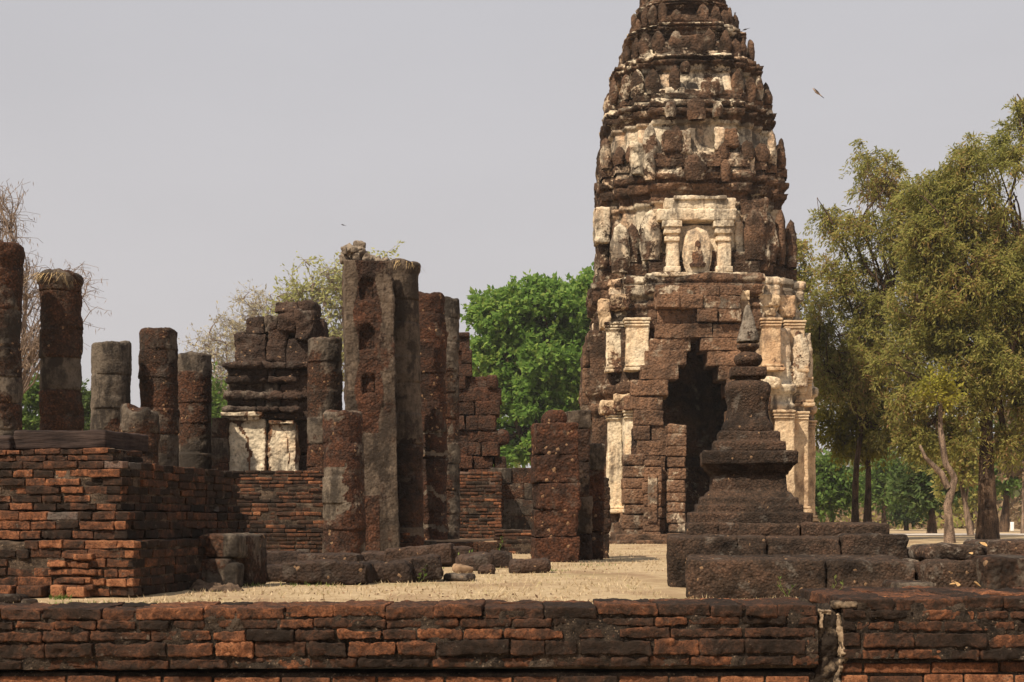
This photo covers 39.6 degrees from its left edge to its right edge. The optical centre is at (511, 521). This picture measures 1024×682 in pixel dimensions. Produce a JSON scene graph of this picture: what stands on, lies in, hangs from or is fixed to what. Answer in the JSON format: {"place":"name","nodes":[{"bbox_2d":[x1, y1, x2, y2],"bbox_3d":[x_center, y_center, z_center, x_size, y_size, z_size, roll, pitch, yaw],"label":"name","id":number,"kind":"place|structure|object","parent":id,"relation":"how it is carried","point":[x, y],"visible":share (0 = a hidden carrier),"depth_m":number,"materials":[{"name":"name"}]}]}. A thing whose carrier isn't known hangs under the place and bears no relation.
{"place":"outdoors","nodes":[
{"label":"outdoors","id":0,"kind":"place"},
{"bbox_2d":[49,562,615,603],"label":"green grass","id":1,"kind":"structure","parent":0,"point":[69,598],"depth_m":12.96,"materials":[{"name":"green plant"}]},
{"bbox_2d":[419,291,448,539],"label":"laterite column","id":2,"kind":"structure","parent":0,"point":[433,348],"depth_m":26.34,"materials":[{"name":"brown stone"}]},
{"bbox_2d":[444,296,460,538],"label":"laterite column","id":3,"kind":"structure","parent":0,"point":[452,311],"depth_m":28.00,"materials":[{"name":"brown stone"}]},
{"bbox_2d":[0,0,1023,467],"label":"sky","id":4,"kind":"structure","parent":0,"point":[184,152],"materials":[{"name":"grey"}]},
{"bbox_2d":[8,527,1023,669],"bbox_3d":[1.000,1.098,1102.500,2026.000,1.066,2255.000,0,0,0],"label":"ground","id":5,"kind":"structure","parent":0,"point":[658,580],"depth_m":13.01,"materials":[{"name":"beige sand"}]},
{"bbox_2d":[0,240,24,435],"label":"laterite column","id":6,"kind":"structure","parent":5,"relation":"on","point":[12,256],"depth_m":21.80,"materials":[{"name":"brown stone"}]},
{"bbox_2d":[0,593,28,603],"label":"laterite stone","id":7,"kind":"object","parent":5,"relation":"on","point":[11,598],"visible":0.57,"depth_m":10.42,"materials":[{"name":"brown stone"}]},
{"bbox_2d":[21,598,37,603],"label":"laterite stone","id":8,"kind":"object","parent":5,"relation":"on","point":[27,600],"visible":0.49,"depth_m":10.37,"materials":[{"name":"stone"}]},
{"bbox_2d":[21,359,39,429],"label":"bush","id":9,"kind":"object","parent":5,"relation":"on","point":[30,419],"visible":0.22,"depth_m":57.41,"materials":[{"name":"green plant"}]},
{"bbox_2d":[0,178,111,393],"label":"bare tree","id":10,"kind":"object","parent":5,"relation":"on","point":[27,344],"visible":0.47,"depth_m":49.75,"materials":[{"name":"brown plant"}]},
{"bbox_2d":[36,268,83,430],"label":"laterite column","id":11,"kind":"structure","parent":5,"relation":"on","point":[60,353],"depth_m":22.72,"materials":[{"name":"brown stone"}]},
{"bbox_2d":[22,272,84,289],"bbox_3d":[-7.366,-3.854,22.886,1.121,0.260,1.016,0,0,0],"label":"grass tuft","id":12,"kind":"object","parent":11,"relation":"on","point":[46,278],"visible":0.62,"depth_m":22.63,"materials":[{"name":"plant"}]},
{"bbox_2d":[81,378,90,430],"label":"bush","id":13,"kind":"object","parent":5,"relation":"on","point":[86,398],"visible":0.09,"depth_m":57.56,"materials":[{"name":"green plant"}]},
{"bbox_2d":[90,340,131,431],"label":"laterite column","id":14,"kind":"structure","parent":5,"relation":"on","point":[111,367],"depth_m":24.71,"materials":[{"name":"grey stone"}]},
{"bbox_2d":[0,448,248,597],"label":"brick platform","id":15,"kind":"structure","parent":5,"relation":"on","point":[86,522],"depth_m":11.76,"materials":[{"name":"brown brick"}]},
{"bbox_2d":[0,435,23,450],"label":"stone slab","id":16,"kind":"structure","parent":15,"relation":"on","point":[6,442],"depth_m":11.98,"materials":[{"name":"grey stone"}]},
{"bbox_2d":[14,430,148,453],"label":"stone slab","id":17,"kind":"structure","parent":15,"relation":"on","point":[44,439],"depth_m":11.99,"materials":[{"name":"grey stone"}]},
{"bbox_2d":[211,417,229,470],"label":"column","id":18,"kind":"structure","parent":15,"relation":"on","point":[220,445],"depth_m":26.70,"materials":[{"name":"stone"}]},
{"bbox_2d":[119,403,159,464],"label":"laterite column","id":19,"kind":"structure","parent":5,"relation":"on","point":[138,420],"depth_m":22.09,"materials":[{"name":"brown stone"}]},
{"bbox_2d":[138,327,179,466],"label":"laterite column","id":20,"kind":"structure","parent":5,"relation":"on","point":[158,368],"depth_m":25.32,"materials":[{"name":"brown stone"}]},
{"bbox_2d":[177,351,211,469],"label":"laterite column","id":21,"kind":"structure","parent":5,"relation":"on","point":[194,375],"depth_m":27.71,"materials":[{"name":"stone"}]},
{"bbox_2d":[188,579,243,591],"bbox_3d":[-2.646,0.574,12.538,0.582,0.145,0.426,0,0,0],"label":"earth heap","id":22,"kind":"object","parent":5,"relation":"on","point":[198,584],"visible":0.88,"depth_m":12.45,"materials":[{"name":"soil"}]},
{"bbox_2d":[211,361,228,426],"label":"bush","id":23,"kind":"object","parent":5,"relation":"on","point":[219,401],"visible":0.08,"depth_m":57.65,"materials":[{"name":"green plant"}]},
{"bbox_2d":[201,558,242,584],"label":"laterite block","id":24,"kind":"structure","parent":5,"relation":"on","point":[213,569],"depth_m":12.76,"materials":[{"name":"brown stone"}]},
{"bbox_2d":[198,533,253,558],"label":"laterite block","id":25,"kind":"structure","parent":24,"relation":"on","point":[229,545],"depth_m":12.82,"materials":[{"name":"stone"}]},
{"bbox_2d":[177,279,283,407],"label":"pale tree","id":26,"kind":"object","parent":5,"relation":"on","point":[212,339],"visible":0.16,"depth_m":94.48,"materials":[{"name":"green plant"}]},
{"bbox_2d":[225,562,243,586],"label":"laterite block","id":27,"kind":"structure","parent":5,"relation":"on","point":[234,572],"depth_m":12.73,"materials":[{"name":"stone"}]},
{"bbox_2d":[236,533,266,585],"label":"laterite block","id":28,"kind":"structure","parent":5,"relation":"on","point":[255,566],"depth_m":13.24,"materials":[{"name":"brown stone"}]},
{"bbox_2d":[266,563,282,581],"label":"laterite stone","id":29,"kind":"object","parent":5,"relation":"on","point":[274,572],"visible":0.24,"depth_m":13.91,"materials":[{"name":"brown stone"}]},
{"bbox_2d":[231,470,323,552],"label":"brick platform","id":30,"kind":"structure","parent":5,"relation":"on","point":[282,510],"depth_m":24.84,"materials":[{"name":"brown brick"}]},
{"bbox_2d":[221,300,328,470],"bbox_3d":[-4.503,-2.550,27.765,1.989,3.417,2.266,0,0,0],"label":"ruined shrine","id":31,"kind":"object","parent":30,"relation":"on","point":[264,411],"visible":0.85,"depth_m":26.93,"materials":[{"name":"stone"}]},
{"bbox_2d":[267,550,307,563],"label":"laterite stone","id":32,"kind":"object","parent":5,"relation":"on","point":[277,557],"visible":0.26,"depth_m":19.29,"materials":[{"name":"stone"}]},
{"bbox_2d":[257,251,344,391],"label":"pale tree","id":33,"kind":"object","parent":5,"relation":"on","point":[321,291],"visible":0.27,"depth_m":89.45,"materials":[{"name":"green plant"}]},
{"bbox_2d":[306,336,342,470],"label":"laterite column","id":34,"kind":"structure","parent":5,"relation":"on","point":[325,378],"depth_m":25.34,"materials":[{"name":"stone"}]},
{"bbox_2d":[297,552,362,561],"bbox_3d":[-2.451,0.532,19.346,0.860,0.236,0.743,0,0,0],"label":"laterite stone","id":35,"kind":"object","parent":5,"relation":"on","point":[350,556],"visible":0.48,"depth_m":19.00,"materials":[{"name":"stone"}]},
{"bbox_2d":[282,559,377,584],"bbox_3d":[-1.732,0.488,13.718,0.869,0.276,0.797,0,0,0],"label":"laterite stone","id":36,"kind":"object","parent":5,"relation":"on","point":[332,571],"visible":0.92,"depth_m":13.35,"materials":[{"name":"brown stone"}]},
{"bbox_2d":[322,409,366,553],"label":"laterite column","id":37,"kind":"structure","parent":5,"relation":"on","point":[343,503],"depth_m":22.13,"materials":[{"name":"brown stone"}]},
{"bbox_2d":[339,240,399,550],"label":"niche pillar","id":38,"kind":"structure","parent":5,"relation":"on","point":[368,311],"depth_m":24.02,"materials":[{"name":"laterite stone"},{"name":"weathered plaster"}]},
{"bbox_2d":[339,241,403,289],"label":"pale tree","id":39,"kind":"object","parent":5,"relation":"on","point":[386,255],"visible":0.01,"depth_m":91.97,"materials":[{"name":"green plant"}]},
{"bbox_2d":[361,550,385,561],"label":"laterite stone","id":40,"kind":"object","parent":5,"relation":"on","point":[373,555],"visible":0.18,"depth_m":19.50,"materials":[{"name":"brown stone"}]},
{"bbox_2d":[95,544,662,602],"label":"leaf litter","id":41,"kind":"object","parent":5,"relation":"on","point":[536,596],"visible":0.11,"depth_m":11.64,"materials":[{"name":"brown plant"}]},
{"bbox_2d":[373,560,413,582],"bbox_3d":[-1.182,0.505,14.006,0.465,0.263,0.630,0,0,0],"label":"laterite stone","id":42,"kind":"object","parent":5,"relation":"on","point":[393,571],"visible":0.67,"depth_m":13.71,"materials":[{"name":"brown stone"}]},
{"bbox_2d":[400,532,409,546],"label":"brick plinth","id":43,"kind":"structure","parent":5,"relation":"on","point":[404,537],"depth_m":24.81,"materials":[{"name":"brown brick"}]},
{"bbox_2d":[390,258,424,545],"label":"laterite column","id":44,"kind":"structure","parent":5,"relation":"on","point":[409,450],"depth_m":24.95,"materials":[{"name":"laterite stone"}]},
{"bbox_2d":[0,596,818,681],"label":"brick wall","id":45,"kind":"structure","parent":5,"relation":"on","point":[711,639],"depth_m":7.01,"materials":[{"name":"brown brick"}]},
{"bbox_2d":[392,554,443,581],"bbox_3d":[-0.963,0.486,14.142,0.527,0.338,0.550,0,0,-9],"label":"laterite stone","id":46,"kind":"object","parent":5,"relation":"on","point":[431,564],"visible":0.57,"depth_m":13.91,"materials":[{"name":"brown stone"}]},
{"bbox_2d":[384,543,454,564],"bbox_3d":[-1.205,0.459,18.854,0.929,0.367,0.749,0,0,0],"label":"laterite stone","id":47,"kind":"object","parent":5,"relation":"on","point":[443,551],"visible":0.59,"depth_m":18.51,"materials":[{"name":"stone"}]},
{"bbox_2d":[418,567,426,581],"bbox_3d":[-0.898,0.481,13.914,0.121,0.230,0.147,0,0,-35],"label":"weed","id":48,"kind":"object","parent":5,"relation":"on","point":[421,576],"visible":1,"depth_m":13.88,"materials":[{"name":"green plant"}]},
{"bbox_2d":[442,546,473,566],"bbox_3d":[-0.726,0.479,18.860,0.444,0.329,0.531,0,0,0],"label":"laterite stone","id":49,"kind":"object","parent":5,"relation":"on","point":[456,550],"visible":0.35,"depth_m":18.61,"materials":[{"name":"brown stone"}]},
{"bbox_2d":[443,573,475,580],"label":"laterite stone","id":50,"kind":"object","parent":5,"relation":"on","point":[459,576],"visible":0.92,"depth_m":14.10,"materials":[{"name":"brown stone"}]},
{"bbox_2d":[452,563,473,572],"bbox_3d":[-0.562,0.539,16.232,0.221,0.128,0.210,0,0,-19],"label":"brick shard","id":51,"kind":"object","parent":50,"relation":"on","point":[459,568],"visible":0.76,"depth_m":16.15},
{"bbox_2d":[424,538,498,552],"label":"laterite platform","id":52,"kind":"structure","parent":5,"relation":"on","point":[483,545],"depth_m":25.58,"materials":[{"name":"brown stone"}]},
{"bbox_2d":[455,551,494,570],"bbox_3d":[-0.432,0.500,17.208,0.418,0.281,0.543,0,0,-20],"label":"laterite stone","id":53,"kind":"object","parent":5,"relation":"on","point":[475,560],"visible":0.61,"depth_m":16.98,"materials":[{"name":"brown stone"}]},
{"bbox_2d":[459,472,502,538],"bbox_3d":[-0.688,-0.336,31.098,0.966,1.503,1.240,0,0,0],"label":"brick pedestal","id":54,"kind":"object","parent":5,"relation":"on","point":[480,504],"visible":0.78,"depth_m":30.53,"materials":[{"name":"brown brick"}]},
{"bbox_2d":[458,332,506,471],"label":"ruined wall","id":55,"kind":"structure","parent":5,"relation":"on","point":[480,402],"depth_m":32.99,"materials":[{"name":"laterite stone"}]},
{"bbox_2d":[497,429,508,445],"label":"laterite block","id":56,"kind":"structure","parent":55,"relation":"attached to","point":[502,436],"depth_m":32.98,"materials":[{"name":"stone"}]},
{"bbox_2d":[477,564,495,573],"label":"laterite stone","id":57,"kind":"object","parent":5,"relation":"on","point":[485,569],"visible":0.91,"depth_m":15.87,"materials":[{"name":"brown stone"}]},
{"bbox_2d":[489,549,512,567],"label":"laterite stone","id":58,"kind":"object","parent":5,"relation":"on","point":[502,558],"visible":0.69,"depth_m":18.20,"materials":[{"name":"brown stone"}]},
{"bbox_2d":[494,529,531,553],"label":"ruined wall","id":59,"kind":"structure","parent":5,"relation":"on","point":[516,541],"depth_m":26.02,"materials":[{"name":"brick"}]},
{"bbox_2d":[490,468,541,529],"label":"ruined wall","id":60,"kind":"structure","parent":5,"relation":"on","point":[517,502],"depth_m":31.59,"materials":[{"name":"stone"}]},
{"bbox_2d":[460,261,594,467],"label":"broadleaf tree","id":61,"kind":"object","parent":5,"relation":"on","point":[526,348],"visible":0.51,"depth_m":73.47,"materials":[{"name":"green plant"}]},
{"bbox_2d":[509,557,550,573],"bbox_3d":[0.205,0.520,16.325,0.490,0.222,0.421,0,0,0],"label":"laterite stone","id":62,"kind":"object","parent":5,"relation":"on","point":[535,565],"visible":0.73,"depth_m":16.14,"materials":[{"name":"brown stone"}]},
{"bbox_2d":[529,409,580,562],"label":"square pillar","id":63,"kind":"structure","parent":5,"relation":"on","point":[554,478],"depth_m":20.39,"materials":[{"name":"brown stone"}]},
{"bbox_2d":[565,410,592,559],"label":"square pillar","id":64,"kind":"structure","parent":5,"relation":"on","point":[582,418],"depth_m":21.60,"materials":[{"name":"laterite stone"}]},
{"bbox_2d":[588,443,605,559],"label":"square pillar","id":65,"kind":"structure","parent":5,"relation":"on","point":[597,460],"depth_m":22.40,"materials":[{"name":"brown stone"}]},
{"bbox_2d":[603,477,611,557],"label":"square pillar","id":66,"kind":"structure","parent":5,"relation":"on","point":[607,524],"depth_m":23.59,"materials":[{"name":"brown stone"}]},
{"bbox_2d":[578,0,818,543],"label":"prang","id":67,"kind":"structure","parent":5,"relation":"on","point":[694,242],"depth_m":40.53,"materials":[{"name":"stone"}]},
{"bbox_2d":[509,419,1021,529],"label":"wood","id":68,"kind":"object","parent":5,"relation":"on","point":[1015,504],"visible":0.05,"depth_m":120.11,"materials":[{"name":"green plant"}]},
{"bbox_2d":[777,576,794,596],"bbox_3d":[2.162,0.517,11.206,0.164,0.189,0.067,0,0,26],"label":"weed","id":69,"kind":"object","parent":5,"relation":"on","point":[783,588],"visible":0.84,"depth_m":11.21,"materials":[{"name":"green plant"}]},
{"bbox_2d":[666,521,915,598],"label":"laterite plinth","id":70,"kind":"structure","parent":5,"relation":"on","point":[730,560],"depth_m":12.70,"materials":[{"name":"brown stone"}]},
{"bbox_2d":[687,305,812,523],"bbox_3d":[2.418,-1.096,14.600,1.240,2.264,1.242,0,0,7],"label":"stupa","id":71,"kind":"object","parent":70,"relation":"on","point":[748,461],"visible":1,"depth_m":14.23,"materials":[{"name":"brown stone"}]},
{"bbox_2d":[794,234,834,424],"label":"broadleaf tree","id":72,"kind":"object","parent":5,"relation":"on","point":[803,246],"visible":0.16,"depth_m":61.70,"materials":[{"name":"green plant"}]},
{"bbox_2d":[815,449,880,521],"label":"park tree","id":73,"kind":"object","parent":5,"relation":"on","point":[833,489],"visible":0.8,"depth_m":79.22,"materials":[{"name":"green plant"}]},
{"bbox_2d":[814,367,911,521],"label":"feathery tree","id":74,"kind":"object","parent":5,"relation":"on","point":[841,432],"visible":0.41,"depth_m":50.81,"materials":[{"name":"green plant"}]},
{"bbox_2d":[798,138,951,521],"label":"feathery tree","id":75,"kind":"object","parent":5,"relation":"on","point":[850,351],"visible":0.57,"depth_m":49.69,"materials":[{"name":"green plant"}]},
{"bbox_2d":[851,448,908,522],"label":"park tree","id":76,"kind":"object","parent":5,"relation":"on","point":[878,475],"visible":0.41,"depth_m":94.43,"materials":[{"name":"green plant"}]},
{"bbox_2d":[875,501,938,529],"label":"bush","id":77,"kind":"object","parent":5,"relation":"on","point":[899,515],"visible":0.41,"depth_m":99.56,"materials":[{"name":"plant"}]},
{"bbox_2d":[882,579,933,587],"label":"laterite block","id":78,"kind":"structure","parent":5,"relation":"on","point":[886,583],"depth_m":10.62,"materials":[{"name":"brown stone"}]},
{"bbox_2d":[797,585,1023,681],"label":"brick wall","id":79,"kind":"structure","parent":5,"relation":"on","point":[917,633],"depth_m":7.01,"materials":[{"name":"brown brick"}]},
{"bbox_2d":[810,600,857,681],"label":"mortar joint","id":80,"kind":"object","parent":79,"relation":"attached to","point":[829,666],"visible":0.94,"depth_m":7.04,"materials":[{"name":"beige concrete"}]},
{"bbox_2d":[903,558,919,561],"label":"laterite block","id":81,"kind":"structure","parent":5,"relation":"on","point":[912,560],"depth_m":11.72,"materials":[{"name":"brown stone"}]},
{"bbox_2d":[879,457,977,532],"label":"park tree","id":82,"kind":"object","parent":5,"relation":"on","point":[915,489],"visible":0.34,"depth_m":71.58,"materials":[{"name":"green plant"}]},
{"bbox_2d":[909,363,966,542],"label":"crooked tree","id":83,"kind":"object","parent":5,"relation":"on","point":[943,387],"visible":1,"depth_m":40.91,"materials":[{"name":"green plant"}]},
{"bbox_2d":[859,94,1023,539],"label":"feathery tree","id":84,"kind":"object","parent":5,"relation":"on","point":[988,358],"visible":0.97,"depth_m":43.41,"materials":[{"name":"green plant"}]},
{"bbox_2d":[913,558,976,587],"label":"laterite block","id":85,"kind":"structure","parent":5,"relation":"on","point":[938,572],"depth_m":11.10,"materials":[{"name":"brown stone"}]},
{"bbox_2d":[908,542,986,560],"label":"laterite block","id":86,"kind":"structure","parent":85,"relation":"on","point":[941,550],"depth_m":11.31,"materials":[{"name":"stone"}]},
{"bbox_2d":[911,405,1005,535],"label":"park tree","id":87,"kind":"object","parent":5,"relation":"on","point":[968,471],"visible":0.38,"depth_m":61.82,"materials":[{"name":"green plant"}]},
{"bbox_2d":[952,486,1002,528],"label":"tree","id":88,"kind":"object","parent":5,"relation":"on","point":[959,509],"visible":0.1,"depth_m":99.51,"materials":[{"name":"green plant"}]},
{"bbox_2d":[963,539,1023,554],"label":"laterite block","id":89,"kind":"structure","parent":5,"relation":"on","point":[1006,546],"depth_m":13.00,"materials":[{"name":"brown stone"}]},
{"bbox_2d":[968,554,1023,589],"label":"laterite block","id":90,"kind":"structure","parent":5,"relation":"on","point":[997,571],"depth_m":10.90,"materials":[{"name":"brown stone"}]},
{"bbox_2d":[973,405,1022,531],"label":"park tree","id":91,"kind":"object","parent":5,"relation":"on","point":[1008,487],"visible":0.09,"depth_m":84.62,"materials":[{"name":"brown plant"}]},
{"bbox_2d":[993,396,1023,533],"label":"park tree","id":92,"kind":"object","parent":5,"relation":"on","point":[1017,473],"visible":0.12,"depth_m":69.92,"materials":[{"name":"green leaf"},{"name":"brown bark"}]},
{"bbox_2d":[1010,522,1013,530],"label":"marker post","id":93,"kind":"object","parent":5,"relation":"on","point":[1011,526],"visible":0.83,"depth_m":95.90,"materials":[{"name":"white paint"}]},
{"bbox_2d":[890,533,1023,534],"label":"road","id":94,"kind":"structure","parent":0,"point":[955,533],"depth_m":69.93,"materials":[{"name":"grey asphalt"}]}
]}

